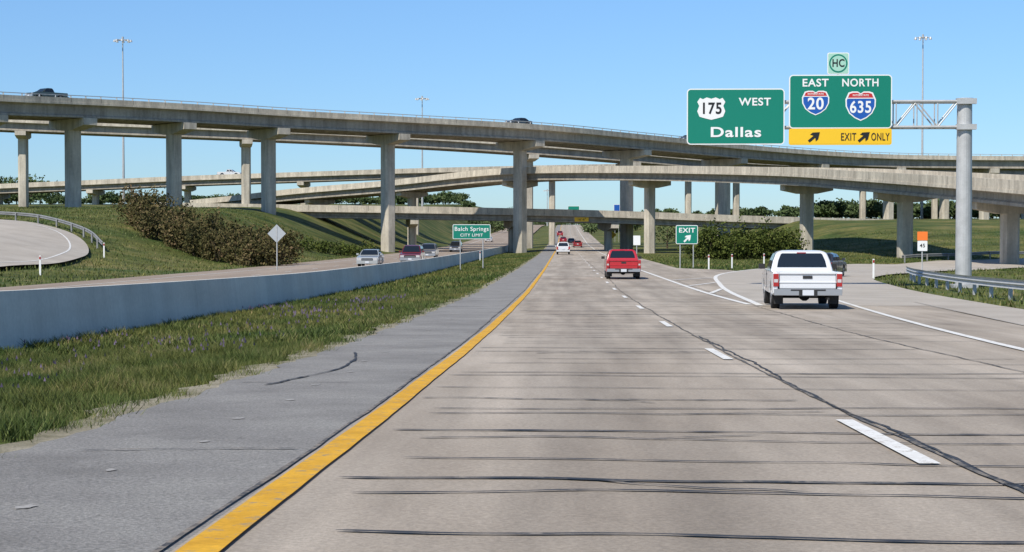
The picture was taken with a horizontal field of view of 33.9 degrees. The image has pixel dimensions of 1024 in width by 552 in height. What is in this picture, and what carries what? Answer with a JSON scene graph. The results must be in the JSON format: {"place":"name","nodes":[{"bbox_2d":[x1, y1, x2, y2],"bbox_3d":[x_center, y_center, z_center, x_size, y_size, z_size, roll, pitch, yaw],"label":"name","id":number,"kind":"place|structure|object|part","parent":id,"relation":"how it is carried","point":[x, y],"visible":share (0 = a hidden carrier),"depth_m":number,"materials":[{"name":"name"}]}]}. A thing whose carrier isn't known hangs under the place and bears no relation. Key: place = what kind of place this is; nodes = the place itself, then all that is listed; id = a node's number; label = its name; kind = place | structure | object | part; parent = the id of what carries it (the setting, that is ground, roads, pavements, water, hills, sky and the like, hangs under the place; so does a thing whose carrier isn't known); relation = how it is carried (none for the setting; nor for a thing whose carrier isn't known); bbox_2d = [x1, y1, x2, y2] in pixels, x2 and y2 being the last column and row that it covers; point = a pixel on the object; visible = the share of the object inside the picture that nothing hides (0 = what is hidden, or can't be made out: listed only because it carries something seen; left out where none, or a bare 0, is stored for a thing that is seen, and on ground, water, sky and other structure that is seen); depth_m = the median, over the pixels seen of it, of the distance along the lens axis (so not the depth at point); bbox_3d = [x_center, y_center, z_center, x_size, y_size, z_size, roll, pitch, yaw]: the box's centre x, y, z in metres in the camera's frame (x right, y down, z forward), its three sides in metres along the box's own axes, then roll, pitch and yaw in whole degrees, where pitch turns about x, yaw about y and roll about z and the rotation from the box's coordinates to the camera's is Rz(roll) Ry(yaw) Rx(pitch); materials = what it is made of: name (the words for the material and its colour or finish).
{"place":"outdoors","nodes":[
{"label":"outdoors","id":0,"kind":"place"},
{"bbox_2d":[0,219,88,266],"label":"loop ramp road","id":1,"kind":"structure","parent":0,"point":[27,242],"depth_m":127.56,"materials":[{"name":"concrete"}]},
{"bbox_2d":[0,225,543,290],"bbox_3d":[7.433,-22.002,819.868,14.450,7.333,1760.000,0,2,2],"label":"oncoming road","id":2,"kind":"structure","parent":0,"point":[469,246],"depth_m":121.46,"materials":[{"name":"concrete"}]},
{"bbox_2d":[356,249,383,266],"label":"car","id":3,"kind":"object","parent":2,"relation":"on","point":[369,256],"visible":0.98,"depth_m":138.90,"materials":[{"name":"grey paint"}]},
{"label":"windows","id":4,"kind":"part","parent":3,"relation":"part of","materials":[{"name":"black glass"}]},
{"bbox_2d":[399,245,424,261],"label":"suv","id":5,"kind":"object","parent":2,"relation":"on","point":[411,252],"visible":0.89,"depth_m":150.89,"materials":[{"name":"red paint"}]},
{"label":"windows","id":6,"kind":"part","parent":5,"relation":"part of","materials":[{"name":"black glass"}]},
{"bbox_2d":[422,243,438,256],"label":"suv","id":7,"kind":"object","parent":2,"relation":"on","point":[430,249],"visible":0.54,"depth_m":189.03,"materials":[{"name":"grey paint"}]},
{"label":"windows","id":8,"kind":"part","parent":7,"relation":"part of","materials":[{"name":"black glass"}]},
{"bbox_2d":[449,241,462,251],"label":"suv","id":9,"kind":"object","parent":2,"relation":"on","point":[454,245],"visible":0.93,"depth_m":268.86,"materials":[{"name":"white paint"}]},
{"bbox_2d":[0,225,560,551],"bbox_3d":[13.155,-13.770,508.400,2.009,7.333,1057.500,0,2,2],"label":"shoulder pavement","id":10,"kind":"structure","parent":0,"point":[140,498],"depth_m":11.11,"materials":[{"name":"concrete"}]},
{"bbox_2d":[15,336,416,508],"bbox_3d":[-1.785,1.038,24.402,0.309,0.786,35.611,0,2,2],"label":"pavement patch","id":11,"kind":"object","parent":10,"relation":"on","point":[26,506],"visible":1,"depth_m":9.69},
{"bbox_2d":[0,204,1023,456],"bbox_3d":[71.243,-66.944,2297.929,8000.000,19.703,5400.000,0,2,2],"label":"ground","id":12,"kind":"structure","parent":0,"point":[357,232],"depth_m":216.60,"materials":[{"name":"green plant"}]},
{"bbox_2d":[39,256,40,274],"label":"delineator post","id":13,"kind":"object","parent":12,"relation":"on","point":[39,265],"visible":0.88,"depth_m":98.00,"materials":[{"name":"white plastic"}]},
{"bbox_2d":[0,211,102,248],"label":"guardrail","id":14,"kind":"object","parent":12,"relation":"on","point":[57,220],"visible":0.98,"depth_m":148.52,"materials":[{"name":"silver metal"}]},
{"bbox_2d":[103,243,104,257],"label":"delineator post","id":15,"kind":"object","parent":12,"relation":"on","point":[103,250],"visible":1,"depth_m":127.98,"materials":[{"name":"white plastic"}]},
{"bbox_2d":[113,37,131,204],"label":"mast light","id":16,"kind":"object","parent":12,"relation":"on","point":[123,151],"visible":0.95,"depth_m":399.07,"materials":[{"name":"metal"}]},
{"bbox_2d":[0,294,405,387],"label":"wildflowers","id":17,"kind":"object","parent":12,"relation":"on","point":[294,312],"visible":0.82,"depth_m":34.89,"materials":[{"name":"plant"}]},
{"bbox_2d":[112,183,304,266],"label":"shrub mass","id":18,"kind":"object","parent":12,"relation":"on","point":[211,240],"visible":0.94,"depth_m":150.54,"materials":[{"name":"green plant"}]},
{"bbox_2d":[0,245,507,348],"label":"concrete median barrier","id":19,"kind":"object","parent":12,"relation":"on","point":[47,314],"visible":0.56,"depth_m":43.47,"materials":[{"name":"grey concrete"}]},
{"bbox_2d":[268,225,285,269],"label":"warning sign","id":20,"kind":"object","parent":12,"relation":"on","point":[276,233],"visible":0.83,"depth_m":121.97,"materials":[{"name":"metal"}]},
{"bbox_2d":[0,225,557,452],"bbox_3d":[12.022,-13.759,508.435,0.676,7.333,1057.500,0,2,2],"label":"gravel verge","id":21,"kind":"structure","parent":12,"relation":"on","point":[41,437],"depth_m":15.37,"materials":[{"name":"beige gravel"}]},
{"bbox_2d":[296,235,379,255],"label":"shrub mass","id":22,"kind":"object","parent":12,"relation":"on","point":[343,249],"visible":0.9,"depth_m":210.61,"materials":[{"name":"green plant"}]},
{"bbox_2d":[415,96,428,205],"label":"mast light","id":23,"kind":"object","parent":12,"relation":"on","point":[421,98],"visible":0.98,"depth_m":518.98,"materials":[{"name":"metal"}]},
{"bbox_2d":[453,224,490,269],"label":"city limit sign","id":24,"kind":"object","parent":12,"relation":"on","point":[472,231],"visible":1,"depth_m":139.95,"materials":[{"name":"metal"}]},
{"bbox_2d":[0,174,1020,233],"bbox_3d":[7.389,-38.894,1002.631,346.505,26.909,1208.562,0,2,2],"label":"distant trees","id":25,"kind":"object","parent":12,"relation":"on","point":[838,209],"visible":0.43,"depth_m":514.07,"materials":[{"name":"green plant"}]},
{"bbox_2d":[0,92,1023,252],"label":"flyover bridge","id":26,"kind":"structure","parent":12,"relation":"on","point":[72,118],"depth_m":262.88,"materials":[{"name":"concrete"}]},
{"bbox_2d":[24,88,68,97],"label":"pickup truck","id":27,"kind":"object","parent":26,"relation":"on","point":[42,91],"visible":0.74,"depth_m":224.85,"materials":[{"name":"grey paint"}]},
{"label":"windows","id":28,"kind":"part","parent":27,"relation":"part of","materials":[{"name":"black glass"}]},
{"bbox_2d":[505,118,532,123],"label":"car","id":29,"kind":"object","parent":26,"relation":"on","point":[519,119],"visible":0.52,"depth_m":276.05,"materials":[{"name":"blue paint"}]},
{"bbox_2d":[0,120,1023,248],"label":"flyover bridge","id":30,"kind":"structure","parent":12,"relation":"on","point":[23,130],"depth_m":329.82,"materials":[{"name":"concrete"}]},
{"bbox_2d":[0,164,1023,244],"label":"connector bridge","id":31,"kind":"structure","parent":12,"relation":"on","point":[96,188],"depth_m":384.11,"materials":[{"name":"concrete"}]},
{"bbox_2d":[216,169,240,174],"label":"pickup truck","id":32,"kind":"object","parent":31,"relation":"on","point":[229,171],"visible":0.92,"depth_m":383.40,"materials":[{"name":"white paint"}]},
{"bbox_2d":[159,202,895,252],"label":"street overpass bridge","id":33,"kind":"structure","parent":12,"relation":"on","point":[608,222],"depth_m":288.95,"materials":[{"name":"concrete"}]},
{"bbox_2d":[575,217,588,221],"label":"clearance sign","id":34,"kind":"object","parent":33,"relation":"attached to","point":[581,219],"visible":1,"depth_m":285.74,"materials":[{"name":"yellow metal"}]},
{"bbox_2d":[568,206,578,209],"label":"guide sign","id":35,"kind":"object","parent":12,"relation":"on","point":[573,207],"visible":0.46,"depth_m":519.62,"materials":[{"name":"metal"}]},
{"bbox_2d":[190,166,1023,264],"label":"connector bridge","id":36,"kind":"structure","parent":12,"relation":"on","point":[1002,195],"depth_m":210.55,"materials":[{"name":"concrete"}]},
{"bbox_2d":[614,204,619,210],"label":"service sign","id":37,"kind":"object","parent":12,"relation":"on","point":[616,207],"visible":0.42,"depth_m":429.68,"materials":[{"name":"metal"}]},
{"bbox_2d":[633,236,639,252],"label":"roadside sign","id":38,"kind":"object","parent":12,"relation":"on","point":[636,240],"visible":0.88,"depth_m":167.97,"materials":[{"name":"metal"}]},
{"bbox_2d":[655,226,675,247],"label":"oak tree","id":39,"kind":"object","parent":12,"relation":"on","point":[669,234],"visible":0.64,"depth_m":329.74,"materials":[{"name":"green plant"}]},
{"bbox_2d":[676,225,697,266],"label":"exit sign","id":40,"kind":"object","parent":12,"relation":"on","point":[686,234],"visible":0.96,"depth_m":133.95,"materials":[{"name":"metal"}]},
{"bbox_2d":[677,214,810,259],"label":"shrub mass","id":41,"kind":"object","parent":12,"relation":"on","point":[726,245],"visible":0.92,"depth_m":185.42,"materials":[{"name":"green plant"}]},
{"bbox_2d":[687,53,977,287],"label":"overhead sign gantry","id":42,"kind":"object","parent":12,"relation":"on","point":[837,109],"visible":0.99,"depth_m":76.58,"materials":[{"name":"metal"}]},
{"bbox_2d":[917,232,927,269],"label":"ramp speed sign","id":43,"kind":"object","parent":12,"relation":"on","point":[922,244],"visible":0.98,"depth_m":117.98,"materials":[{"name":"metal"}]},
{"bbox_2d":[914,34,931,218],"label":"mast light","id":44,"kind":"object","parent":12,"relation":"on","point":[922,38],"visible":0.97,"depth_m":408.87,"materials":[{"name":"metal"}]},
{"bbox_2d":[901,251,1023,262],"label":"guardrail","id":45,"kind":"object","parent":12,"relation":"on","point":[949,254],"visible":0.65,"depth_m":165.73,"materials":[{"name":"silver metal"}]},
{"bbox_2d":[906,266,1023,299],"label":"guardrail","id":46,"kind":"object","parent":12,"relation":"on","point":[1009,284],"visible":0.94,"depth_m":66.16,"materials":[{"name":"metal"}]},
{"bbox_2d":[0,0,1023,224],"label":"sky","id":47,"kind":"structure","parent":0,"point":[628,65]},
{"bbox_2d":[171,225,1023,551],"bbox_3d":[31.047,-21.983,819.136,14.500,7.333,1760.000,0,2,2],"label":"highway road","id":48,"kind":"structure","parent":0,"point":[517,371],"depth_m":11.68,"materials":[{"name":"concrete"}]},
{"bbox_2d":[175,228,560,551],"bbox_3d":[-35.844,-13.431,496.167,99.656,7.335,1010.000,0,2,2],"label":"yellow road marking","id":49,"kind":"object","parent":48,"relation":"on","point":[222,533],"visible":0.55,"depth_m":9.62,"materials":[{"name":"paint"}]},
{"bbox_2d":[3,220,1023,462],"bbox_3d":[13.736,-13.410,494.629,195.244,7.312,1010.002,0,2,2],"label":"white road marking","id":50,"kind":"structure","parent":48,"relation":"on","point":[910,453],"depth_m":26.21,"materials":[{"name":"paint"}]},
{"bbox_2d":[83,261,1023,551],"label":"pavement joint crack","id":51,"kind":"object","parent":48,"relation":"on","point":[185,531],"visible":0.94,"depth_m":10.89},
{"bbox_2d":[555,242,570,253],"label":"suv","id":52,"kind":"object","parent":48,"relation":"on","point":[562,247],"visible":1,"depth_m":232.74,"materials":[{"name":"paint"}]},
{"bbox_2d":[559,237,567,241],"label":"car","id":53,"kind":"object","parent":48,"relation":"on","point":[563,239],"visible":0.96,"depth_m":418.30,"materials":[{"name":"red paint"}]},
{"bbox_2d":[567,238,575,242],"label":"car","id":54,"kind":"object","parent":48,"relation":"on","point":[570,240],"visible":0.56,"depth_m":397.69,"materials":[{"name":"grey paint"}]},
{"bbox_2d":[572,240,582,246],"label":"car","id":55,"kind":"object","parent":48,"relation":"on","point":[577,243],"visible":1,"depth_m":337.71,"materials":[{"name":"red paint"}]},
{"bbox_2d":[601,249,641,278],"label":"pickup truck","id":56,"kind":"object","parent":48,"relation":"on","point":[623,261],"visible":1,"depth_m":93.07,"materials":[{"name":"red paint"}]},
{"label":"windows","id":57,"kind":"part","parent":56,"relation":"part of","materials":[{"name":"black glass"}]},
{"bbox_2d":[264,261,1023,542],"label":"tar crack seal","id":58,"kind":"object","parent":48,"relation":"on","point":[914,439],"visible":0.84,"depth_m":11.18,"materials":[{"name":"black asphalt"}]},
{"bbox_2d":[758,250,841,307],"bbox_3d":[8.395,0.065,48.961,2.290,1.640,5.709,0,2,5],"label":"pickup truck","id":59,"kind":"object","parent":48,"relation":"on","point":[804,275],"visible":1,"depth_m":47.20,"materials":[{"name":"white paint"}]},
{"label":"windows","id":60,"kind":"part","parent":59,"relation":"part of","materials":[{"name":"black glass"}]},
{"bbox_2d":[713,258,1023,305],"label":"exit ramp road","id":61,"kind":"structure","parent":0,"point":[861,286],"depth_m":75.06,"materials":[{"name":"concrete"}]},
{"bbox_2d":[827,253,846,275],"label":"car","id":62,"kind":"object","parent":61,"relation":"on","point":[836,259],"visible":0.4,"depth_m":99.61,"materials":[{"name":"grey paint"}]},
{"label":"windows","id":63,"kind":"part","parent":62,"relation":"part of","materials":[{"name":"black glass"}]},
{"bbox_2d":[872,259,874,278],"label":"delineator post","id":64,"kind":"object","parent":61,"relation":"on","point":[873,268],"visible":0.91,"depth_m":96.01,"materials":[{"name":"white plastic"}]},
{"bbox_2d":[916,302,1023,324],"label":"worn road marking","id":65,"kind":"object","parent":61,"relation":"on","point":[973,314],"visible":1,"depth_m":41.77,"materials":[{"name":"white paint"}]},
{"bbox_2d":[929,306,1023,323],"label":"exit shoulder pavement","id":66,"kind":"structure","parent":0,"point":[1014,315],"depth_m":44.56,"materials":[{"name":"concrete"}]}
]}

